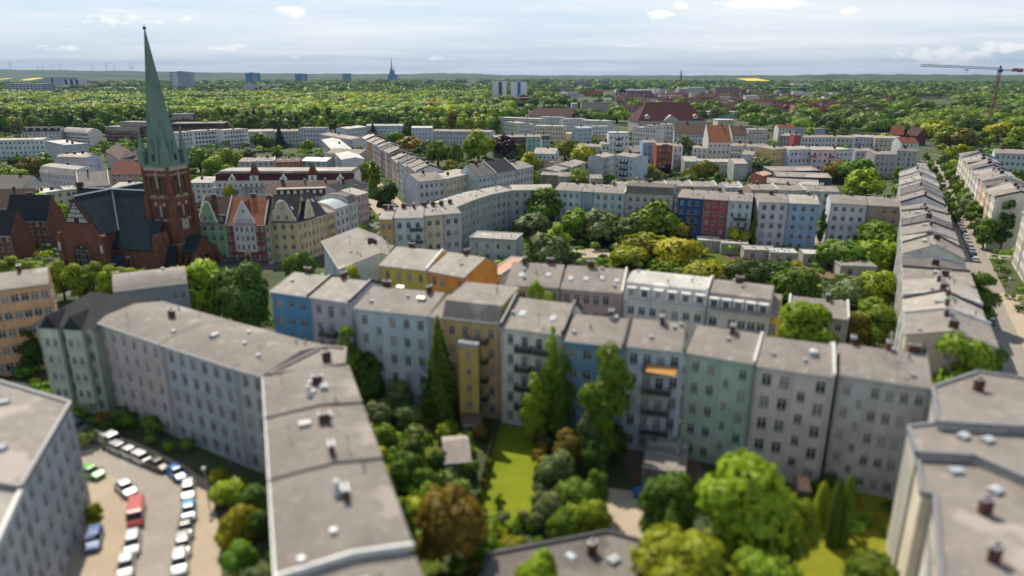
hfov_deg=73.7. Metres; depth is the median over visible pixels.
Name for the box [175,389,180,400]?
window
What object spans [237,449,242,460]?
window
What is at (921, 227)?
apartment house
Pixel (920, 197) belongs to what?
apartment house
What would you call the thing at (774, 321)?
apartment house
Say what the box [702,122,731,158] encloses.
apartment house
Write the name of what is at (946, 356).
window
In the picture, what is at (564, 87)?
building
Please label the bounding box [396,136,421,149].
broadleaf tree
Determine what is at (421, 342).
window
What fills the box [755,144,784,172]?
apartment house
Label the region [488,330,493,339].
window
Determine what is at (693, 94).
building
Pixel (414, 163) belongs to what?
apartment house
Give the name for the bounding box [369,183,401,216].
market street pavement
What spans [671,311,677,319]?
window
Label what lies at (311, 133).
apartment house
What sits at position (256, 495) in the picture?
broadleaf tree
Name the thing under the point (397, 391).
broadleaf tree
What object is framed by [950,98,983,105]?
broadleaf tree
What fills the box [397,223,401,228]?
window
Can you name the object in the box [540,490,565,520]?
broadleaf tree
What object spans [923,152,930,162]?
broadleaf tree
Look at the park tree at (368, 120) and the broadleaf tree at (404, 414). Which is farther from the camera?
the park tree at (368, 120)
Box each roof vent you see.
[306,384,315,396]
[332,479,340,495]
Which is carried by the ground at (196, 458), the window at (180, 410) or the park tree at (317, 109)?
the park tree at (317, 109)
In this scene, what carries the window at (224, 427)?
in the apartment house at (202, 360)
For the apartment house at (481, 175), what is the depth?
293.54 m
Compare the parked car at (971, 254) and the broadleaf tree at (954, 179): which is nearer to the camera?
the parked car at (971, 254)
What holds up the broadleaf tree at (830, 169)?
on the ground at (196, 458)
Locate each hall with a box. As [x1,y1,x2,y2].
[528,108,576,117]
[628,102,705,131]
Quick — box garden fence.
[475,413,498,499]
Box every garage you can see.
[696,234,720,251]
[719,237,748,254]
[740,242,775,259]
[768,246,797,261]
[798,247,826,265]
[833,257,876,277]
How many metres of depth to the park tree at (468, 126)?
583.54 m
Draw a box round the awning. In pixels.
[646,364,676,376]
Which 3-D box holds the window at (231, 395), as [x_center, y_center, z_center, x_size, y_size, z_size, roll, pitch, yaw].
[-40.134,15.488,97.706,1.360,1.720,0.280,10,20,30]
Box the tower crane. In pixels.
[920,64,1023,121]
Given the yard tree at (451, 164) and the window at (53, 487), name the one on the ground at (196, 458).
the yard tree at (451, 164)
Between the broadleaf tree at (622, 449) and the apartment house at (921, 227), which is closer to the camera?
the broadleaf tree at (622, 449)
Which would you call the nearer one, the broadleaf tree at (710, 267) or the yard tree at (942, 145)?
the broadleaf tree at (710, 267)
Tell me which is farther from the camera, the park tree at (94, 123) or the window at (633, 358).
the park tree at (94, 123)
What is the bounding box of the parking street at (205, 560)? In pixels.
[11,380,220,575]
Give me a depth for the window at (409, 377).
117.72 m
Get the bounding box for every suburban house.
[626,105,641,112]
[644,95,654,97]
[719,104,733,110]
[756,92,765,96]
[765,98,773,104]
[767,104,782,111]
[778,101,792,106]
[782,104,789,111]
[809,102,818,105]
[818,106,827,113]
[871,106,886,110]
[880,96,891,100]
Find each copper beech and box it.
[492,134,515,157]
[659,163,671,173]
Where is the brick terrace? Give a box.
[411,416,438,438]
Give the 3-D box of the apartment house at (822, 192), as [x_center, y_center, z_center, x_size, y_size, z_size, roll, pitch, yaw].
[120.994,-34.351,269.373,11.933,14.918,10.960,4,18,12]
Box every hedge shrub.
[475,488,483,503]
[479,478,486,492]
[481,468,489,480]
[486,457,493,471]
[488,514,501,526]
[495,511,510,526]
[504,516,521,529]
[517,510,530,527]
[525,516,537,531]
[527,511,545,531]
[530,449,545,461]
[530,491,541,506]
[530,501,544,515]
[531,482,549,493]
[532,428,548,441]
[532,470,542,484]
[535,440,550,452]
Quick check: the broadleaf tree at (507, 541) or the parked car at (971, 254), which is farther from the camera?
the parked car at (971, 254)
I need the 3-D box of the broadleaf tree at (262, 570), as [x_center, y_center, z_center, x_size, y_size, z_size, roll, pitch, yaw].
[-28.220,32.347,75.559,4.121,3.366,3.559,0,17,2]
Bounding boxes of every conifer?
[273,125,287,146]
[367,176,374,197]
[417,315,459,426]
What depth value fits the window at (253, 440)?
98.04 m
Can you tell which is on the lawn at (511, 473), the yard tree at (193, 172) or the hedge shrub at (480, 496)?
the hedge shrub at (480, 496)
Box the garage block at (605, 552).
[479,529,650,575]
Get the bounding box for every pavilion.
[763,166,820,177]
[766,176,818,185]
[773,171,831,185]
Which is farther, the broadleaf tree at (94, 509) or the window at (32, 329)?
the window at (32, 329)
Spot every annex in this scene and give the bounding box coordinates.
[750,168,771,183]
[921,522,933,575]
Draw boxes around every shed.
[442,435,471,477]
[461,413,482,436]
[641,436,688,484]
[656,431,687,470]
[792,474,810,500]
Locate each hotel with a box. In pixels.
[43,77,68,86]
[62,78,86,89]
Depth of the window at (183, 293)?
137.62 m
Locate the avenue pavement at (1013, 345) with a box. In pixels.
[917,160,1023,376]
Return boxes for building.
[87,81,97,83]
[244,85,274,90]
[490,97,531,101]
[556,85,573,90]
[567,92,578,97]
[571,103,577,109]
[574,81,587,87]
[580,102,611,112]
[584,90,602,96]
[596,81,608,84]
[614,89,651,92]
[626,91,651,96]
[645,98,657,101]
[665,90,673,93]
[675,88,686,92]
[684,87,705,94]
[689,93,700,96]
[707,111,736,117]
[712,87,738,94]
[713,119,733,125]
[740,87,759,93]
[743,95,757,99]
[756,102,769,106]
[772,87,806,90]
[788,292,849,351]
[790,83,810,85]
[790,104,796,109]
[791,91,805,94]
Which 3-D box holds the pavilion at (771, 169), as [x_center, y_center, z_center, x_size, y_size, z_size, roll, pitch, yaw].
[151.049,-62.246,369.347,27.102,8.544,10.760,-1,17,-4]
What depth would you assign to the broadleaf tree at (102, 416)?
108.75 m
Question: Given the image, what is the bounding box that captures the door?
[245,250,251,259]
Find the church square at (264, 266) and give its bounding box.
[58,221,379,296]
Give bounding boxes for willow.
[680,168,697,177]
[690,160,719,180]
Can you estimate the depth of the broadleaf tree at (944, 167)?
382.30 m
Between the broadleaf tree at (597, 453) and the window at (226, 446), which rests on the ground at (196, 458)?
the broadleaf tree at (597, 453)
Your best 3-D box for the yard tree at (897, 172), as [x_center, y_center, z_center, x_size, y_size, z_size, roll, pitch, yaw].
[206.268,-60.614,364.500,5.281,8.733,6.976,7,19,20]
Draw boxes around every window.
[0,295,9,304]
[0,330,7,338]
[0,364,4,372]
[0,548,6,566]
[2,346,10,355]
[4,312,13,320]
[5,363,13,371]
[7,531,14,548]
[8,329,17,337]
[10,294,20,302]
[11,345,18,353]
[14,311,23,319]
[14,555,20,573]
[15,515,21,531]
[18,327,25,335]
[20,292,29,301]
[21,539,27,555]
[24,309,33,317]
[27,562,33,575]
[28,326,36,333]
[28,484,34,500]
[30,291,39,299]
[34,308,43,316]
[34,508,40,524]
[37,468,43,484]
[39,532,45,547]
[40,290,48,298]
[42,492,48,507]
[43,306,52,314]
[45,454,50,469]
[45,555,51,570]
[48,515,53,530]
[50,477,55,491]
[53,537,58,552]
[55,500,60,514]
[58,559,63,573]
[60,521,65,535]
[67,506,72,519]
[69,472,74,485]
[72,242,96,270]
[74,399,79,407]
[86,335,92,344]
[89,352,95,361]
[91,403,96,408]
[92,369,99,377]
[96,385,101,393]
[99,401,104,409]
[126,256,131,268]
[154,294,160,301]
[169,352,173,362]
[172,292,178,300]
[172,371,176,381]
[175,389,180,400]
[178,408,182,418]
[180,291,186,298]
[180,355,184,366]
[181,426,185,436]
[183,374,187,385]
[186,393,190,404]
[189,412,193,422]
[191,359,196,370]
[194,378,198,389]
[197,397,201,408]
[199,416,204,427]
[202,362,207,374]
[202,434,207,445]
[205,382,210,393]
[208,402,213,413]
[211,421,215,431]
[213,439,218,450]
[214,366,219,378]
[217,386,222,398]
[219,406,224,417]
[222,425,227,436]
[225,444,230,455]
[226,370,231,382]
[228,391,234,402]
[231,410,237,422]
[234,430,239,441]
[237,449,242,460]
[243,375,248,387]
[245,396,251,408]
[248,416,253,427]
[250,435,256,447]
[253,454,258,466]
[255,378,261,391]
[258,399,263,411]
[260,419,264,431]
[277,299,282,306]
[279,316,284,324]
[288,300,293,308]
[290,318,295,325]
[300,302,305,310]
[301,319,306,327]
[316,304,321,312]
[318,322,323,330]
[328,306,333,318]
[330,324,334,332]
[341,308,345,316]
[362,315,367,324]
[363,333,368,342]
[376,327,381,335]
[378,345,382,353]
[385,271,389,278]
[390,318,394,327]
[390,336,395,345]
[391,354,396,363]
[393,372,397,379]
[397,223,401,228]
[403,319,409,329]
[404,338,409,347]
[405,356,410,365]
[406,222,410,228]
[406,374,412,383]
[407,273,411,281]
[417,321,423,330]
[418,274,422,282]
[418,340,424,349]
[419,358,425,367]
[420,376,425,385]
[441,278,444,286]
[448,325,454,335]
[450,344,454,353]
[450,363,455,372]
[462,327,467,336]
[466,352,470,359]
[467,401,471,407]
[475,329,480,338]
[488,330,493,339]
[488,404,494,414]
[489,349,493,358]
[489,368,493,377]
[489,386,494,396]
[507,354,512,363]
[507,373,512,382]
[508,334,512,344]
[508,392,512,401]
[508,410,513,420]
[519,291,525,297]
[522,337,527,347]
[522,357,526,367]
[522,376,526,386]
[536,339,541,349]
[536,359,541,368]
[563,294,569,302]
[568,369,576,379]
[568,390,576,399]
[568,409,575,418]
[569,349,577,359]
[573,294,579,302]
[582,350,590,360]
[582,370,590,380]
[583,295,588,304]
[593,296,598,305]
[602,297,608,306]
[612,297,618,306]
[625,414,633,425]
[625,433,632,444]
[627,306,633,314]
[627,394,634,405]
[629,353,637,364]
[629,373,636,385]
[637,435,645,446]
[638,307,644,315]
[639,415,646,426]
[640,395,648,406]
[641,375,649,386]
[642,354,650,365]
[649,308,655,316]
[649,474,657,481]
[652,419,660,430]
[653,398,661,409]
[655,378,663,389]
[656,357,664,365]
[659,310,666,318]
[665,419,673,430]
[666,398,675,410]
[668,378,676,389]
[670,357,678,368]
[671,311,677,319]
[682,312,689,321]
[686,423,693,434]
[687,403,695,414]
[688,444,692,454]
[689,382,697,393]
[691,361,699,372]
[693,314,700,322]
[699,447,706,457]
[700,427,708,437]
[703,406,710,417]
[705,385,712,396]
[707,364,714,375]
[708,317,716,326]
[715,442,722,450]
[717,421,724,430]
[719,401,726,409]
[721,379,728,388]
[727,319,735,328]
[731,433,739,444]
[733,412,741,423]
[735,391,744,402]
[737,320,745,330]
[737,369,746,381]
[746,322,754,331]
[753,438,763,450]
[755,417,766,429]
[756,323,764,332]
[758,395,768,408]
[761,373,771,386]
[768,324,775,334]
[770,441,780,454]
[772,420,783,432]
[775,398,786,411]
[778,376,789,389]
[787,457,795,467]
[790,435,798,446]
[792,414,801,425]
[795,392,804,403]
[803,468,812,480]
[804,447,816,460]
[807,426,819,439]
[811,404,822,417]
[814,381,826,394]
[831,450,840,461]
[834,323,841,331]
[834,428,843,439]
[838,406,847,417]
[842,384,850,395]
[844,465,850,474]
[847,444,854,452]
[851,422,857,430]
[854,399,861,408]
[856,477,863,487]
[858,455,867,466]
[862,433,871,444]
[866,411,875,422]
[868,479,877,490]
[869,388,879,399]
[872,458,881,468]
[876,436,885,447]
[879,413,889,424]
[882,482,891,493]
[884,390,893,402]
[886,461,895,471]
[890,438,899,449]
[895,416,904,427]
[899,393,908,404]
[910,418,919,423]
[913,395,923,406]
[919,346,926,353]
[942,350,952,360]
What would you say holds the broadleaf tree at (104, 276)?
on the ground at (196, 458)
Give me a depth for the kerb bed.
87.98 m
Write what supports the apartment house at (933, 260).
on the ground at (196, 458)
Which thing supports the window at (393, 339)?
in the apartment house at (393, 328)
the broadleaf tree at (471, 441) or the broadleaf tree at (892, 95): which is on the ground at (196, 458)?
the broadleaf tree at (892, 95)
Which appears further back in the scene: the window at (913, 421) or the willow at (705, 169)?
the willow at (705, 169)
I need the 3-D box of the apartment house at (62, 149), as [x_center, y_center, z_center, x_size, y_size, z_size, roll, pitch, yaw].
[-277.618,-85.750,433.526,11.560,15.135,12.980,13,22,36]
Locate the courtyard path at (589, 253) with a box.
[573,248,609,257]
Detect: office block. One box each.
[3,83,54,91]
[104,125,142,140]
[120,121,146,141]
[172,113,195,122]
[172,121,228,131]
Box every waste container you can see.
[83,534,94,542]
[633,487,642,498]
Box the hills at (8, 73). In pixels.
[0,69,784,77]
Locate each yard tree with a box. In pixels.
[7,157,17,167]
[134,140,137,148]
[189,168,196,175]
[221,164,233,169]
[243,148,256,156]
[272,148,283,157]
[300,139,314,149]
[414,147,421,153]
[440,159,458,170]
[679,173,699,180]
[707,172,725,182]
[892,166,902,179]
[937,143,945,150]
[944,146,956,160]
[1011,145,1021,149]
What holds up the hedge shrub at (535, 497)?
on the lawn at (511, 473)
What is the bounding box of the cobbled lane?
[79,441,195,575]
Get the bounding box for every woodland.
[0,77,1023,131]
[0,89,517,118]
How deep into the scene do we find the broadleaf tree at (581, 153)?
423.11 m
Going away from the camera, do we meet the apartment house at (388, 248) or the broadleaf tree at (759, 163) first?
the apartment house at (388, 248)
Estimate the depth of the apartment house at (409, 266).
142.22 m
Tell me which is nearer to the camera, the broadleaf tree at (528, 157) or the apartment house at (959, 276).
the apartment house at (959, 276)
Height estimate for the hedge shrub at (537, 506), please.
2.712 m
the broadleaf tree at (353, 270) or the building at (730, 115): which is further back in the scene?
the building at (730, 115)
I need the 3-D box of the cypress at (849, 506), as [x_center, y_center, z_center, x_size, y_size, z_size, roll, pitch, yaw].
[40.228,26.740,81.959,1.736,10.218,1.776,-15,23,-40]
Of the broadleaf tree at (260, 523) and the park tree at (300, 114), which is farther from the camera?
the park tree at (300, 114)
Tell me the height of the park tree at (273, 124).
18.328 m
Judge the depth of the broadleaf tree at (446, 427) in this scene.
106.80 m
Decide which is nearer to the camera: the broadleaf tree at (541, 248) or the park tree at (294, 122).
the broadleaf tree at (541, 248)
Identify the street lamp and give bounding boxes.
[201,466,209,503]
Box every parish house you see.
[0,210,35,259]
[7,191,64,245]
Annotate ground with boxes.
[0,84,1023,575]
[385,428,480,575]
[998,292,1023,347]
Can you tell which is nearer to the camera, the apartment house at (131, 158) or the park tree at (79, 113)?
the apartment house at (131, 158)
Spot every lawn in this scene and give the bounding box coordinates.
[481,424,535,517]
[591,250,733,272]
[793,489,893,575]
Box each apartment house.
[0,135,50,159]
[0,172,44,188]
[0,186,37,209]
[0,262,57,375]
[0,379,91,575]
[0,483,40,575]
[23,124,64,139]
[29,292,152,412]
[36,186,67,211]
[39,162,96,188]
[44,139,85,162]
[55,151,104,170]
[57,150,91,155]
[58,141,89,153]
[61,185,76,208]
[63,126,102,145]
[76,168,110,187]
[97,301,227,436]
[105,144,136,168]
[109,159,141,185]
[110,179,139,187]
[112,266,190,308]
[120,148,137,160]
[159,320,300,467]
[173,130,193,148]
[187,128,220,148]
[191,175,215,205]
[199,193,230,261]
[212,187,245,196]
[215,162,360,196]
[216,127,248,147]
[225,193,268,262]
[233,340,322,473]
[238,155,259,166]
[245,186,265,196]
[248,127,274,146]
[256,155,275,166]
[262,365,362,419]
[264,194,275,263]
[264,402,382,481]
[266,178,341,201]
[268,345,346,375]
[268,460,413,575]
[269,266,340,341]
[270,194,303,261]
[274,127,299,146]
[274,192,327,257]
[275,155,302,166]
[299,125,328,145]
[302,155,334,166]
[308,270,382,389]
[309,553,422,575]
[316,194,350,234]
[319,132,362,149]
[320,187,357,228]
[321,206,335,237]
[321,227,389,280]
[322,138,364,183]
[325,178,369,212]
[326,146,370,166]
[334,186,368,225]
[335,124,366,136]
[351,238,395,264]
[353,279,451,406]
[361,132,378,148]
[364,132,381,149]
[366,122,408,136]
[366,135,378,151]
[368,136,380,161]
[371,137,383,164]
[374,137,397,164]
[377,139,398,174]
[378,242,447,290]
[379,204,395,244]
[380,143,393,178]
[383,144,405,179]
[386,145,413,179]
[390,150,407,185]
[393,202,424,248]
[394,153,404,191]
[398,152,421,194]
[402,157,417,195]
[404,169,444,206]
[406,156,437,174]
[411,124,433,143]
[411,161,443,173]
[417,201,443,250]
[427,196,472,251]
[427,248,497,293]
[429,295,449,344]
[433,127,470,148]
[436,199,461,253]
[438,166,467,197]
[442,282,519,419]
[447,188,491,233]
[460,161,495,191]
[470,128,494,139]
[478,186,512,231]
[482,157,516,188]
[492,132,525,157]
[497,256,522,284]
[498,116,545,133]
[500,293,582,425]
[503,120,528,134]
[505,255,565,301]
[509,180,552,231]
[511,159,533,184]
[520,122,532,138]
[526,132,540,151]
[533,123,566,142]
[534,145,558,159]
[538,165,568,183]
[540,115,565,124]
[540,157,562,168]
[540,171,560,190]
[541,132,549,147]
[554,158,585,171]
[554,179,586,229]
[557,171,571,184]
[559,117,586,131]
[560,259,628,317]
[564,308,632,428]
[566,132,606,142]
[572,124,591,144]
[576,141,600,162]
[579,119,612,130]
[581,180,597,211]
[588,150,614,181]
[589,174,602,183]
[591,124,607,133]
[593,181,626,216]
[600,139,609,152]
[606,129,628,153]
[612,178,644,185]
[615,150,648,181]
[621,313,686,450]
[623,267,713,394]
[624,143,639,153]
[624,177,675,237]
[632,126,664,144]
[640,137,655,163]
[644,123,662,127]
[651,177,665,182]
[652,140,672,169]
[660,122,673,142]
[666,177,692,210]
[671,141,682,169]
[673,121,710,144]
[674,185,706,240]
[679,322,765,464]
[691,178,717,190]
[692,143,708,158]
[700,187,729,238]
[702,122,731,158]
[706,275,773,335]
[718,179,742,191]
[725,189,753,241]
[729,140,745,158]
[730,124,747,143]
[742,147,755,175]
[743,180,778,193]
[744,141,768,170]
[746,127,767,143]
[746,334,835,482]
[749,189,788,247]
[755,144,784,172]
[767,293,781,337]
[773,122,795,141]
[776,181,805,195]
[778,131,803,146]
[781,143,811,165]
[784,191,819,250]
[796,127,825,134]
[799,132,836,147]
[803,182,839,221]
[809,143,834,171]
[821,191,867,243]
[822,334,931,498]
[833,145,853,161]
[835,132,853,147]
[850,145,873,161]
[853,132,873,148]
[865,148,896,177]
[865,193,901,229]
[872,133,899,150]
[885,421,1023,567]
[890,126,904,136]
[891,134,918,153]
[891,252,966,337]
[891,265,975,346]
[892,232,965,308]
[893,205,951,272]
[893,212,952,272]
[893,270,982,347]
[894,145,918,170]
[894,230,958,293]
[895,219,957,276]
[896,165,936,197]
[896,201,947,241]
[896,287,985,350]
[896,457,1023,575]
[897,170,936,197]
[898,172,939,197]
[899,180,939,196]
[899,181,943,198]
[899,190,945,208]
[899,306,998,421]
[904,127,926,144]
[926,370,1023,433]
[956,149,988,174]
[958,148,996,178]
[960,152,997,179]
[962,156,1003,183]
[964,158,1002,187]
[967,160,1011,191]
[968,167,1014,198]
[972,167,1005,199]
[973,169,1023,217]
[977,178,1023,211]
[982,181,1023,216]
[984,185,1023,249]
[992,146,1023,175]
[1011,211,1023,270]
[1017,243,1023,281]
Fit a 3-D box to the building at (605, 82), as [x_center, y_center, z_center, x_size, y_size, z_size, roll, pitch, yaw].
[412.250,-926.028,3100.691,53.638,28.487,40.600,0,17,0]
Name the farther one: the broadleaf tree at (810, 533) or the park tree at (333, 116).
the park tree at (333, 116)
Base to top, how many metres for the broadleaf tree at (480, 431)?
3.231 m
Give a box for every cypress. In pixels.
[813,481,829,531]
[825,478,845,549]
[837,473,856,548]
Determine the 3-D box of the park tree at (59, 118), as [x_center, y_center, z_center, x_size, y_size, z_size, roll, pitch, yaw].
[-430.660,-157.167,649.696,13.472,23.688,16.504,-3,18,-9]
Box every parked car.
[9,367,22,373]
[73,418,89,430]
[82,523,104,551]
[83,463,105,480]
[106,439,125,456]
[113,478,137,497]
[114,550,136,575]
[119,444,140,459]
[121,527,142,553]
[128,448,152,466]
[143,456,169,473]
[165,463,188,481]
[168,546,188,575]
[172,530,191,555]
[175,515,194,537]
[179,477,195,500]
[179,498,196,519]
[225,257,238,262]
[238,258,253,262]
[968,248,975,252]
[969,252,976,256]
[971,256,979,261]
[987,317,995,324]
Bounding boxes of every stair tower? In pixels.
[458,340,479,424]
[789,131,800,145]
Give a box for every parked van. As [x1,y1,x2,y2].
[92,429,124,444]
[124,493,146,528]
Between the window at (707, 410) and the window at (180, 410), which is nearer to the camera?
the window at (707, 410)
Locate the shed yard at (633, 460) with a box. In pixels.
[621,449,704,482]
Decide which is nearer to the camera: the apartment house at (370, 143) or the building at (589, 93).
the apartment house at (370, 143)
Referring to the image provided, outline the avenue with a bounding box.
[919,160,1014,374]
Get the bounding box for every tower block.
[170,71,194,87]
[245,72,260,82]
[295,73,307,80]
[342,73,350,79]
[492,80,506,96]
[511,80,526,96]
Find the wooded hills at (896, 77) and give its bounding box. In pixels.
[0,74,1023,83]
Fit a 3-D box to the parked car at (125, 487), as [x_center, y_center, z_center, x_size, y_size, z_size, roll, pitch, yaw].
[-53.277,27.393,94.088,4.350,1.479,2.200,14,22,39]
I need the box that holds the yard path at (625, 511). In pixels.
[606,488,650,538]
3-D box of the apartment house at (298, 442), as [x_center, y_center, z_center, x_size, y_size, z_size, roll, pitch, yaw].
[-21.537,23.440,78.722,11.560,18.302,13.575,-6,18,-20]
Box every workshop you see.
[469,230,522,260]
[678,155,696,171]
[696,159,728,175]
[726,158,747,179]
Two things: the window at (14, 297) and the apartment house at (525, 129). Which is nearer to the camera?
the window at (14, 297)
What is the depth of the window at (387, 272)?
143.00 m
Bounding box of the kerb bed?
[87,514,100,526]
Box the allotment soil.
[724,243,834,278]
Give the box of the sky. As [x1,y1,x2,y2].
[0,0,1023,75]
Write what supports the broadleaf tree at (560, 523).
on the ground at (196, 458)
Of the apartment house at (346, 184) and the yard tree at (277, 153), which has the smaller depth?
the apartment house at (346, 184)
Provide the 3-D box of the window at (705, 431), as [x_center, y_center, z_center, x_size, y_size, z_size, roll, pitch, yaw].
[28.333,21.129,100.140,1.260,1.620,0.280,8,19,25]
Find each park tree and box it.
[0,114,10,136]
[0,118,11,134]
[2,108,14,118]
[6,116,22,133]
[9,110,22,121]
[9,117,25,135]
[22,108,34,118]
[23,115,40,126]
[33,116,44,126]
[34,109,44,118]
[43,114,56,125]
[51,110,67,127]
[61,110,69,114]
[65,114,81,126]
[70,118,87,127]
[73,109,88,119]
[79,107,90,120]
[82,109,89,122]
[87,119,105,131]
[97,111,112,125]
[109,107,118,114]
[109,121,119,125]
[115,116,129,122]
[122,110,131,119]
[138,109,143,117]
[141,109,145,118]
[194,110,206,119]
[195,109,209,118]
[209,110,222,121]
[213,106,227,120]
[223,115,231,123]
[228,108,238,118]
[231,112,241,127]
[232,114,245,127]
[242,116,259,136]
[251,114,261,128]
[255,108,270,126]
[260,118,269,127]
[266,119,279,129]
[280,114,297,128]
[281,118,297,128]
[283,110,293,119]
[297,111,303,126]
[297,120,307,132]
[300,112,311,122]
[304,123,312,126]
[308,108,316,119]
[309,116,317,126]
[312,105,320,115]
[315,116,329,131]
[318,112,329,122]
[324,106,335,118]
[329,114,337,119]
[329,118,338,132]
[336,112,352,124]
[336,122,348,127]
[352,110,361,119]
[355,116,365,125]
[355,119,364,125]
[360,111,367,120]
[365,117,374,124]
[367,114,378,123]
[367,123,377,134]
[374,115,382,123]
[379,112,387,121]
[386,113,390,123]
[392,113,401,123]
[398,114,407,122]
[398,116,406,123]
[402,119,415,135]
[403,105,411,110]
[406,116,419,125]
[408,111,418,118]
[415,107,426,115]
[417,111,429,123]
[419,118,431,125]
[431,118,441,128]
[438,107,445,117]
[439,117,449,128]
[444,110,456,128]
[455,113,468,128]
[459,118,475,129]
[465,110,471,118]
[469,111,479,123]
[475,119,483,129]
[485,117,501,134]
[492,108,500,115]
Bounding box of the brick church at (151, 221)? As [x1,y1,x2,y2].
[55,26,222,272]
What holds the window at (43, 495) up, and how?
in the apartment house at (40, 454)
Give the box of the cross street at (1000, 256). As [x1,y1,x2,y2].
[553,222,1012,259]
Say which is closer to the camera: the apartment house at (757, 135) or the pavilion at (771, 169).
the pavilion at (771, 169)
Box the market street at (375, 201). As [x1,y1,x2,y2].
[364,181,393,209]
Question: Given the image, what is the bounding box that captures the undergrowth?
[0,132,1023,575]
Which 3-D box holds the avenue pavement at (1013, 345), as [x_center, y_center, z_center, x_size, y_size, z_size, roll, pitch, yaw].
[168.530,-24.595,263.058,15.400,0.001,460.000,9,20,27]
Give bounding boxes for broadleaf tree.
[0,166,29,174]
[0,256,17,272]
[10,259,36,270]
[13,157,41,178]
[15,329,43,373]
[30,262,60,281]
[35,151,53,165]
[38,192,67,216]
[52,259,75,300]
[59,263,91,297]
[78,261,101,295]
[85,502,103,517]
[94,411,110,423]
[95,264,115,293]
[96,419,117,431]
[100,141,109,156]
[110,266,135,283]
[170,258,228,318]
[189,149,212,172]
[201,154,224,172]
[206,467,229,484]
[207,476,248,506]
[208,259,271,326]
[213,147,242,166]
[213,526,243,549]
[217,503,263,541]
[219,537,261,575]
[222,183,234,196]
[234,483,269,510]
[239,564,272,575]
[246,509,270,540]
[250,132,274,150]
[281,250,317,276]
[336,324,364,386]
[345,265,360,279]
[354,352,383,387]
[358,160,380,187]
[360,374,385,402]
[364,397,397,421]
[372,422,398,449]
[373,182,398,208]
[378,445,389,460]
[382,132,405,141]
[384,378,412,404]
[385,464,397,489]
[388,450,426,486]
[393,403,423,427]
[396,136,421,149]
[396,496,412,524]
[402,434,424,453]
[411,468,433,488]
[412,482,489,573]
[413,481,441,498]
[419,141,428,150]
[426,140,450,165]
[426,450,446,475]
[435,419,459,438]
[448,143,463,162]
[451,480,469,494]
[457,431,474,447]
[459,460,479,478]
[461,130,496,158]
[471,113,494,129]
[473,422,487,440]
[473,535,503,569]
[494,493,506,511]
[496,534,527,547]
[512,212,550,238]
[514,143,524,156]
[514,547,557,575]
[515,98,525,107]
[517,151,542,171]
[519,372,547,443]
[525,97,539,105]
[526,186,563,226]
[526,231,570,263]
[527,278,555,301]
[533,170,539,183]
[537,448,575,487]
[539,325,558,436]
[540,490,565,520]
[542,98,556,104]
[545,505,581,538]
[546,222,572,242]
[548,347,573,436]
[548,417,569,440]
[552,427,582,469]
[554,476,602,505]
[555,138,573,158]
[557,95,568,105]
[561,206,586,238]
[565,496,608,534]
[566,168,588,183]
[567,98,578,106]
[567,422,582,438]
[571,144,596,160]
[576,340,633,450]
[576,397,602,470]
[580,438,612,473]
[582,208,620,242]
[584,469,609,502]
[585,504,613,530]
[607,105,627,122]
[609,215,654,243]
[609,243,649,265]
[610,424,628,463]
[620,231,665,253]
[626,98,641,104]
[627,521,739,575]
[628,199,682,235]
[632,100,644,104]
[635,470,705,533]
[644,164,657,178]
[646,169,667,180]
[646,260,684,273]
[653,237,706,265]
[668,222,690,238]
[674,135,696,155]
[682,258,726,280]
[694,105,703,110]
[694,448,801,567]
[710,105,722,118]
[716,255,767,283]
[727,226,750,240]
[729,544,803,575]
[734,100,756,110]
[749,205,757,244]
[751,156,773,171]
[759,258,793,282]
[764,266,822,299]
[772,492,824,563]
[776,96,790,100]
[778,299,839,348]
[788,98,802,103]
[801,95,809,99]
[804,127,814,134]
[808,98,821,101]
[812,239,870,265]
[815,93,824,98]
[817,207,827,242]
[819,125,830,133]
[820,159,849,181]
[828,95,838,99]
[829,275,873,308]
[835,127,848,135]
[836,158,874,181]
[841,110,851,118]
[841,548,899,575]
[844,166,886,195]
[845,311,871,345]
[849,295,896,347]
[850,93,862,98]
[850,239,896,270]
[853,219,897,242]
[861,270,896,305]
[867,96,879,101]
[878,133,892,135]
[885,93,897,99]
[891,184,897,194]
[892,100,919,103]
[895,95,909,100]
[909,107,925,111]
[915,100,940,108]
[920,119,952,134]
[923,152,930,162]
[926,160,934,170]
[926,328,995,419]
[930,166,939,175]
[933,103,952,108]
[934,125,960,146]
[935,154,947,165]
[936,173,943,183]
[939,180,945,191]
[940,163,952,176]
[943,187,951,196]
[943,194,956,209]
[944,168,956,180]
[946,127,981,146]
[947,202,960,214]
[948,175,959,189]
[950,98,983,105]
[950,209,964,225]
[951,179,964,196]
[955,144,971,155]
[955,187,968,204]
[959,192,973,212]
[963,200,978,220]
[966,204,983,232]
[969,216,988,236]
[971,270,1003,319]
[975,218,997,248]
[976,130,988,145]
[982,121,1014,143]
[982,134,996,145]
[991,346,1009,371]
[994,199,1016,248]
[1000,139,1019,148]
[1004,126,1023,144]
[1010,100,1023,104]
[1012,169,1023,180]

